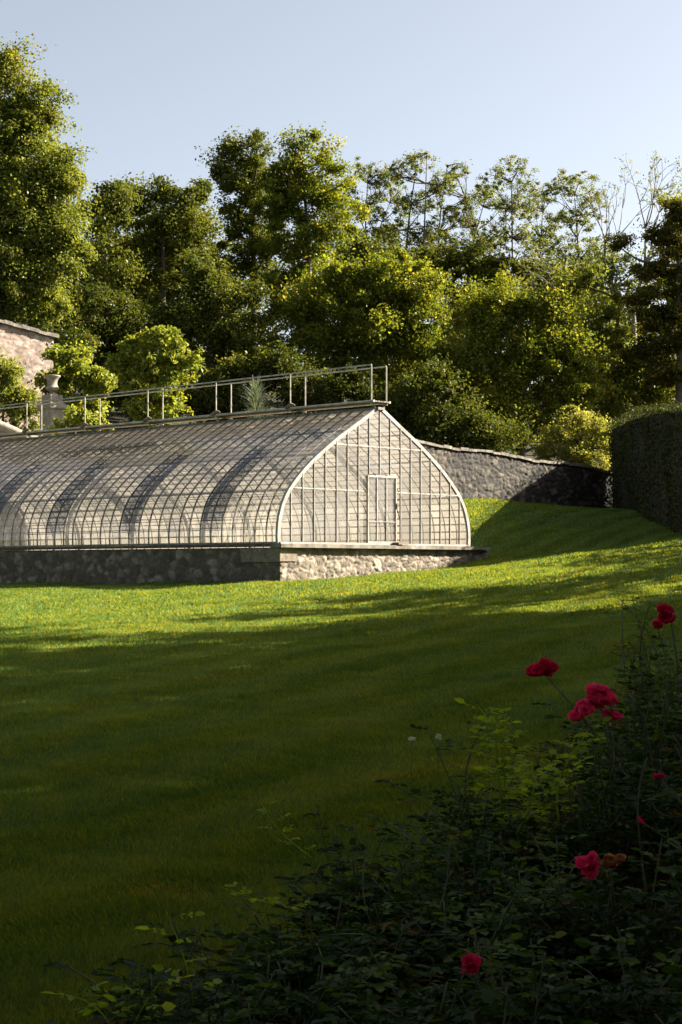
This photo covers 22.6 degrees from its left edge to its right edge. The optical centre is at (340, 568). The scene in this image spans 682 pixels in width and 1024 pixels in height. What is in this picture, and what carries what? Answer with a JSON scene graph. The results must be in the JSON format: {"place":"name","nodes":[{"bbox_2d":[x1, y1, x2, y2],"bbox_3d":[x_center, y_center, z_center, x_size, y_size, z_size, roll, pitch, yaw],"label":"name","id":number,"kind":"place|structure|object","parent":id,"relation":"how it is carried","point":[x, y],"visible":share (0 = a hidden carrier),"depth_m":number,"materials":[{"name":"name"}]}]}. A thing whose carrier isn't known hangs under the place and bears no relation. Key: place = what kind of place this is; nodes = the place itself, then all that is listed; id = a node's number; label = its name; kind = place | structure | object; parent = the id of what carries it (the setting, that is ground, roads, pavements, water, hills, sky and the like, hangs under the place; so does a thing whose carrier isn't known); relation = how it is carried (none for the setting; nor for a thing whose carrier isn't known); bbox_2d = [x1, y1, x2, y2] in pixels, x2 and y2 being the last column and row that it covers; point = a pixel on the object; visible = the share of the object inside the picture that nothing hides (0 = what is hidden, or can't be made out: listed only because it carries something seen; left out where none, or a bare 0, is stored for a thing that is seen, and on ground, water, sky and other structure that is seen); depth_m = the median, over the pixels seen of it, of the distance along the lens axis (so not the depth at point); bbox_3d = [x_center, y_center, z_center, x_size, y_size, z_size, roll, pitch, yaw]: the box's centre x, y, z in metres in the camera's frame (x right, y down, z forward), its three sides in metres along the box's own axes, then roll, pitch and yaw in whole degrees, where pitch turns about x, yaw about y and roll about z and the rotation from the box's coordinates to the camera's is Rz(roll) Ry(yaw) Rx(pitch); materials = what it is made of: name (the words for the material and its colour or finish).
{"place":"outdoors","nodes":[
{"label":"outdoors","id":0,"kind":"place"},
{"bbox_2d":[0,377,681,1023],"bbox_3d":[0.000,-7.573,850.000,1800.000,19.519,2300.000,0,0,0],"label":"lawn","id":1,"kind":"structure","parent":0,"point":[124,419],"depth_m":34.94,"materials":[{"name":"green plant"}]},
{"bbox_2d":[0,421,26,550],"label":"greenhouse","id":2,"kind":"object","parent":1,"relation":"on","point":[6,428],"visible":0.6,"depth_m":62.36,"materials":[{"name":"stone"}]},
{"bbox_2d":[0,344,41,430],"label":"climbing bush","id":3,"kind":"object","parent":1,"relation":"on","point":[11,390],"visible":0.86,"depth_m":69.62,"materials":[{"name":"green plant"}]},
{"bbox_2d":[0,319,58,437],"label":"terrace wall","id":4,"kind":"structure","parent":1,"relation":"on","point":[27,343],"depth_m":71.58,"materials":[{"name":"beige stone"}]},
{"bbox_2d":[0,30,102,331],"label":"oak tree","id":5,"kind":"object","parent":1,"relation":"on","point":[40,253],"visible":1,"depth_m":76.22,"materials":[{"name":"green plant"}]},
{"bbox_2d":[36,394,66,436],"bbox_3d":[-10.911,-3.790,64.500,0.860,5.534,0.860,0,0,43],"label":"pedestal","id":6,"kind":"object","parent":1,"relation":"on","point":[50,412],"visible":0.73,"depth_m":64.25,"materials":[{"name":"stone"}]},
{"bbox_2d":[44,375,60,394],"bbox_3d":[-10.911,-6.935,64.500,0.630,0.754,0.630,0,0,0],"label":"urn","id":7,"kind":"object","parent":6,"relation":"on","point":[51,387],"visible":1,"depth_m":64.33,"materials":[{"name":"stone"}]},
{"bbox_2d":[14,236,123,368],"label":"shady tree","id":8,"kind":"object","parent":1,"relation":"on","point":[94,271],"visible":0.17,"depth_m":87.55,"materials":[{"name":"green plant"}]},
{"bbox_2d":[27,339,117,433],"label":"laurel bush","id":9,"kind":"object","parent":1,"relation":"on","point":[71,364],"visible":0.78,"depth_m":67.70,"materials":[{"name":"green plant"}]},
{"bbox_2d":[47,322,103,364],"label":"shady bush","id":10,"kind":"object","parent":1,"relation":"on","point":[92,341],"visible":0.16,"depth_m":75.68,"materials":[{"name":"green plant"}]},
{"bbox_2d":[40,403,113,435],"bbox_3d":[-9.611,-3.233,62.529,2.839,5.711,1.322,0,0,0],"label":"laurel bush","id":11,"kind":"object","parent":1,"relation":"on","point":[78,418],"visible":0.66,"depth_m":62.36,"materials":[{"name":"green plant"}]},
{"bbox_2d":[37,269,181,418],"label":"round tree","id":12,"kind":"object","parent":1,"relation":"on","point":[113,327],"visible":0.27,"depth_m":81.40,"materials":[{"name":"green plant"}]},
{"bbox_2d":[70,179,150,317],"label":"mixed tree","id":13,"kind":"object","parent":1,"relation":"on","point":[116,215],"visible":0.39,"depth_m":91.56,"materials":[{"name":"green plant"}]},
{"bbox_2d":[43,181,181,327],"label":"dark tree","id":14,"kind":"object","parent":1,"relation":"on","point":[117,238],"visible":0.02,"depth_m":107.14,"materials":[{"name":"green plant"}]},
{"bbox_2d":[76,363,182,428],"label":"shady bush","id":15,"kind":"object","parent":1,"relation":"on","point":[117,401],"visible":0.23,"depth_m":75.64,"materials":[{"name":"green plant"}]},
{"bbox_2d":[41,910,242,1023],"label":"young rose plant","id":16,"kind":"object","parent":1,"relation":"on","point":[168,1006],"visible":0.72,"depth_m":4.68,"materials":[{"name":"green plant"}]},
{"bbox_2d":[100,324,206,427],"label":"laurel bush","id":17,"kind":"object","parent":1,"relation":"on","point":[129,361],"visible":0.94,"depth_m":65.63,"materials":[{"name":"green plant"}]},
{"bbox_2d":[95,171,226,315],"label":"mixed tree","id":18,"kind":"object","parent":1,"relation":"on","point":[183,208],"visible":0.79,"depth_m":94.45,"materials":[{"name":"green plant"}]},
{"bbox_2d":[103,205,238,386],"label":"shady tree","id":19,"kind":"object","parent":1,"relation":"on","point":[229,244],"visible":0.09,"depth_m":97.59,"materials":[{"name":"green plant"}]},
{"bbox_2d":[43,935,320,1023],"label":"rose bush","id":20,"kind":"object","parent":1,"relation":"on","point":[147,987],"visible":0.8,"depth_m":4.70,"materials":[{"name":"green plant"}]},
{"bbox_2d":[148,350,281,423],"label":"shady bush","id":21,"kind":"object","parent":1,"relation":"on","point":[201,400],"visible":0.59,"depth_m":75.36,"materials":[{"name":"green plant"}]},
{"bbox_2d":[140,241,293,421],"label":"round tree","id":22,"kind":"object","parent":1,"relation":"on","point":[197,316],"visible":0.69,"depth_m":79.32,"materials":[{"name":"green plant"}]},
{"bbox_2d":[176,275,303,396],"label":"dark tree","id":23,"kind":"object","parent":1,"relation":"on","point":[245,312],"visible":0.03,"depth_m":108.63,"materials":[{"name":"green plant"}]},
{"bbox_2d":[194,125,290,387],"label":"tall tree","id":24,"kind":"object","parent":1,"relation":"on","point":[230,175],"visible":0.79,"depth_m":89.45,"materials":[{"name":"green plant"}]},
{"bbox_2d":[0,364,490,584],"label":"greenhouse","id":25,"kind":"object","parent":1,"relation":"on","point":[343,493],"visible":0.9,"depth_m":47.61,"materials":[{"name":"white glass"}]},
{"bbox_2d":[366,475,397,542],"bbox_3d":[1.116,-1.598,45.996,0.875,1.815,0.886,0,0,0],"label":"door","id":26,"kind":"structure","parent":25,"relation":"in","point":[381,516],"depth_m":46.01,"materials":[{"name":"white paint"}]},
{"bbox_2d":[234,376,278,418],"bbox_3d":[-3.001,-5.608,60.026,1.644,2.552,1.729,0,0,-34],"label":"spiky plant","id":27,"kind":"object","parent":1,"relation":"on","point":[253,402],"visible":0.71,"depth_m":59.83,"materials":[{"name":"green plant"}]},
{"bbox_2d":[167,800,352,1000],"bbox_3d":[-0.249,1.192,5.614,0.589,0.806,0.676,0,0,0],"label":"young rose plant","id":28,"kind":"object","parent":1,"relation":"on","point":[253,899],"visible":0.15,"depth_m":5.60,"materials":[{"name":"green plant"}]},
{"bbox_2d":[130,891,432,1022],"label":"rose bush","id":29,"kind":"object","parent":1,"relation":"on","point":[306,957],"visible":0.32,"depth_m":5.27,"materials":[{"name":"green plant"}]},
{"bbox_2d":[234,340,348,415],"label":"shady bush","id":30,"kind":"object","parent":1,"relation":"on","point":[272,362],"visible":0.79,"depth_m":75.40,"materials":[{"name":"green plant"}]},
{"bbox_2d":[157,937,428,1023],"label":"rose bush","id":31,"kind":"object","parent":1,"relation":"on","point":[296,1012],"visible":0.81,"depth_m":4.70,"materials":[{"name":"green plant"}]},
{"bbox_2d":[244,120,374,413],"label":"tall tree","id":32,"kind":"object","parent":1,"relation":"on","point":[283,206],"visible":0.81,"depth_m":87.50,"materials":[{"name":"green plant"}]},
{"bbox_2d":[257,241,458,409],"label":"maple tree","id":33,"kind":"object","parent":1,"relation":"on","point":[368,337],"visible":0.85,"depth_m":79.29,"materials":[{"name":"green plant"}]},
{"bbox_2d":[302,226,421,304],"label":"shady tree","id":34,"kind":"object","parent":1,"relation":"on","point":[377,246],"visible":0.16,"depth_m":95.14,"materials":[{"name":"green plant"}]},
{"bbox_2d":[338,156,404,314],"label":"wispy tree","id":35,"kind":"object","parent":1,"relation":"on","point":[385,183],"visible":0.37,"depth_m":98.84,"materials":[{"name":"green plant"}]},
{"bbox_2d":[309,362,436,436],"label":"shady bush","id":36,"kind":"object","parent":1,"relation":"on","point":[357,387],"visible":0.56,"depth_m":74.57,"materials":[{"name":"green plant"}]},
{"bbox_2d":[274,803,486,965],"bbox_3d":[0.154,1.213,6.293,0.880,0.685,1.096,0,0,0],"label":"rose bush","id":37,"kind":"object","parent":1,"relation":"on","point":[342,885],"visible":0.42,"depth_m":6.33,"materials":[{"name":"green plant"}]},
{"bbox_2d":[360,176,420,312],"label":"wispy tree","id":38,"kind":"object","parent":1,"relation":"on","point":[390,192],"visible":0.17,"depth_m":101.93,"materials":[{"name":"green plant"}]},
{"bbox_2d":[343,306,447,409],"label":"dark tree","id":39,"kind":"object","parent":1,"relation":"on","point":[394,367],"visible":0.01,"depth_m":107.37,"materials":[{"name":"green plant"}]},
{"bbox_2d":[311,984,510,1023],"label":"rose bush","id":40,"kind":"object","parent":1,"relation":"on","point":[489,997],"visible":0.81,"depth_m":4.05,"materials":[{"name":"green plant"}]},
{"bbox_2d":[408,737,415,905],"bbox_3d":[0.293,1.078,6.998,0.040,0.779,0.030,0,0,0],"label":"white flower","id":41,"kind":"object","parent":1,"relation":"on","point":[411,738],"visible":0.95,"depth_m":7.00,"materials":[{"name":"green plant"}]},
{"bbox_2d":[367,149,467,410],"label":"wispy tree","id":42,"kind":"object","parent":1,"relation":"on","point":[425,195],"visible":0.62,"depth_m":99.71,"materials":[{"name":"green plant"}]},
{"bbox_2d":[285,838,567,1023],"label":"rose bush","id":43,"kind":"object","parent":1,"relation":"on","point":[405,979],"visible":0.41,"depth_m":5.23,"materials":[{"name":"green plant"}]},
{"bbox_2d":[435,734,442,908],"bbox_3d":[0.405,1.072,7.046,0.035,0.783,0.027,0,0,17],"label":"white flower","id":44,"kind":"object","parent":1,"relation":"on","point":[438,736],"visible":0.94,"depth_m":7.05,"materials":[{"name":"green plant"}]},
{"bbox_2d":[424,159,489,384],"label":"wispy tree","id":45,"kind":"object","parent":1,"relation":"on","point":[464,201],"visible":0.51,"depth_m":100.94,"materials":[{"name":"green plant"}]},
{"bbox_2d":[404,223,511,348],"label":"shady tree","id":46,"kind":"object","parent":1,"relation":"on","point":[468,262],"visible":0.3,"depth_m":96.02,"materials":[{"name":"green plant"}]},
{"bbox_2d":[380,352,536,455],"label":"bush","id":47,"kind":"object","parent":1,"relation":"on","point":[464,430],"visible":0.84,"depth_m":73.45,"materials":[{"name":"green plant"}]},
{"bbox_2d":[311,912,633,1023],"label":"rose bush","id":48,"kind":"object","parent":1,"relation":"on","point":[449,1008],"visible":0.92,"depth_m":4.47,"materials":[{"name":"green plant"}]},
{"bbox_2d":[418,267,539,413],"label":"willow tree","id":49,"kind":"object","parent":1,"relation":"on","point":[457,323],"visible":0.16,"depth_m":85.71,"materials":[{"name":"green plant"}]},
{"bbox_2d":[448,181,520,336],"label":"wispy tree","id":50,"kind":"object","parent":1,"relation":"on","point":[487,250],"visible":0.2,"depth_m":102.93,"materials":[{"name":"green plant"}]},
{"bbox_2d":[428,278,541,418],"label":"dark tree","id":51,"kind":"object","parent":1,"relation":"on","point":[487,378],"depth_m":108.85,"materials":[{"name":"green plant"}]},
{"bbox_2d":[372,698,610,931],"bbox_3d":[0.624,0.989,6.833,1.002,0.954,0.982,0,0,0],"label":"rose bush","id":52,"kind":"object","parent":1,"relation":"on","point":[516,834],"visible":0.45,"depth_m":6.77,"materials":[{"name":"green plant"}]},
{"bbox_2d":[364,814,632,988],"bbox_3d":[0.543,1.205,5.926,0.927,0.651,0.964,0,0,0],"label":"rose bush","id":53,"kind":"object","parent":1,"relation":"on","point":[484,893],"visible":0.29,"depth_m":5.96,"materials":[{"name":"green plant"}]},
{"bbox_2d":[468,155,548,289],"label":"wispy tree","id":54,"kind":"object","parent":1,"relation":"on","point":[512,209],"visible":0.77,"depth_m":99.82,"materials":[{"name":"green plant"}]},
{"bbox_2d":[416,439,611,507],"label":"stone wall","id":55,"kind":"structure","parent":1,"relation":"on","point":[477,473],"depth_m":66.00,"materials":[{"name":"grey stone"}]},
{"bbox_2d":[419,263,628,456],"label":"maple tree","id":56,"kind":"object","parent":1,"relation":"on","point":[550,341],"visible":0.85,"depth_m":77.38,"materials":[{"name":"green plant"}]},
{"bbox_2d":[396,757,681,1023],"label":"rose bush","id":57,"kind":"object","parent":1,"relation":"on","point":[588,865],"visible":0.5,"depth_m":5.30,"materials":[{"name":"green plant"}]},
{"bbox_2d":[517,185,572,404],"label":"wispy tree","id":58,"kind":"object","parent":1,"relation":"on","point":[542,208],"visible":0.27,"depth_m":102.90,"materials":[{"name":"green plant"}]},
{"bbox_2d":[481,247,618,440],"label":"shady tree","id":59,"kind":"object","parent":1,"relation":"on","point":[523,263],"visible":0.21,"depth_m":95.25,"materials":[{"name":"green plant"}]},
{"bbox_2d":[477,312,643,423],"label":"dark tree","id":60,"kind":"object","parent":1,"relation":"on","point":[581,356],"visible":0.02,"depth_m":106.48,"materials":[{"name":"green plant"}]},
{"bbox_2d":[452,925,681,1023],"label":"rose bush","id":61,"kind":"object","parent":1,"relation":"on","point":[660,1007],"visible":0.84,"depth_m":4.51,"materials":[{"name":"green plant"}]},
{"bbox_2d":[523,404,615,469],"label":"bright bush","id":62,"kind":"object","parent":1,"relation":"on","point":[565,444],"visible":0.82,"depth_m":71.20,"materials":[{"name":"green plant"}]},
{"bbox_2d":[530,168,611,435],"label":"wispy tree","id":63,"kind":"object","parent":1,"relation":"on","point":[569,219],"visible":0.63,"depth_m":97.78,"materials":[{"name":"green plant"}]},
{"bbox_2d":[496,681,681,930],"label":"rose bush","id":64,"kind":"object","parent":1,"relation":"on","point":[599,695],"visible":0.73,"depth_m":6.78,"materials":[{"name":"green plant"}]},
{"bbox_2d":[511,651,681,863],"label":"rose bush","id":65,"kind":"object","parent":1,"relation":"on","point":[546,667],"visible":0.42,"depth_m":7.86,"materials":[{"name":"green plant"}]},
{"bbox_2d":[515,150,681,418],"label":"bare tree","id":66,"kind":"object","parent":1,"relation":"on","point":[647,220],"visible":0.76,"depth_m":89.51,"materials":[{"name":"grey plant"}]},
{"bbox_2d":[542,252,676,464],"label":"leafy tree","id":67,"kind":"object","parent":1,"relation":"on","point":[628,377],"visible":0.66,"depth_m":83.39,"materials":[{"name":"green plant"}]},
{"bbox_2d":[572,246,650,399],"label":"tree","id":68,"kind":"object","parent":1,"relation":"on","point":[614,268],"visible":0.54,"depth_m":89.81,"materials":[{"name":"green plant"}]},
{"bbox_2d":[558,965,681,1023],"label":"rose bush","id":69,"kind":"object","parent":1,"relation":"on","point":[670,969],"visible":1,"depth_m":4.09,"materials":[{"name":"green plant"}]},
{"bbox_2d":[563,597,681,816],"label":"rose bush","id":70,"kind":"object","parent":1,"relation":"on","point":[666,615],"visible":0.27,"depth_m":9.27,"materials":[{"name":"green plant"}]},
{"bbox_2d":[565,712,681,903],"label":"rose bush","id":71,"kind":"object","parent":1,"relation":"on","point":[677,768],"visible":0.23,"depth_m":7.11,"materials":[{"name":"green plant"}]},
{"bbox_2d":[571,840,681,1017],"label":"rose bush","id":72,"kind":"object","parent":1,"relation":"on","point":[675,894],"visible":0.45,"depth_m":5.13,"materials":[{"name":"green plant"}]},
{"bbox_2d":[578,650,681,802],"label":"rose bush","id":73,"kind":"object","parent":1,"relation":"on","point":[678,696],"visible":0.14,"depth_m":8.55,"materials":[{"name":"green plant"}]},
{"bbox_2d":[587,284,675,417],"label":"dark tree","id":74,"kind":"object","parent":1,"relation":"on","point":[650,334],"visible":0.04,"depth_m":108.39,"materials":[{"name":"green plant"}]},
{"bbox_2d":[594,196,681,403],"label":"pine tree","id":75,"kind":"object","parent":1,"relation":"on","point":[656,352],"visible":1,"depth_m":79.58,"materials":[{"name":"green plant"}]},
{"bbox_2d":[598,622,681,783],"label":"rose bush","id":76,"kind":"object","parent":1,"relation":"on","point":[649,660],"visible":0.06,"depth_m":9.88,"materials":[{"name":"green plant"}]},
{"bbox_2d":[605,399,681,533],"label":"hedge","id":77,"kind":"object","parent":1,"relation":"on","point":[645,452],"visible":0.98,"depth_m":56.98,"materials":[{"name":"green plant"}]},
{"bbox_2d":[625,773,681,976],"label":"rose bush","id":78,"kind":"object","parent":1,"relation":"on","point":[659,776],"visible":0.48,"depth_m":5.83,"materials":[{"name":"green plant"}]},
{"bbox_2d":[633,608,681,707],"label":"rose bush","id":79,"kind":"object","parent":1,"relation":"on","point":[675,683],"visible":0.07,"depth_m":10.93,"materials":[{"name":"green plant"}]},
{"bbox_2d":[637,183,681,302],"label":"yellowing tree","id":80,"kind":"object","parent":1,"relation":"on","point":[659,282],"visible":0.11,"depth_m":83.93,"materials":[{"name":"green plant"}]},
{"bbox_2d":[650,748,681,863],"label":"rose bush","id":81,"kind":"object","parent":1,"relation":"on","point":[670,750],"visible":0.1,"depth_m":7.59,"materials":[{"name":"green plant"}]},
{"bbox_2d":[0,0,681,398],"label":"sky","id":82,"kind":"structure","parent":0,"point":[574,86],"materials":[{"name":"blue"}]}
]}

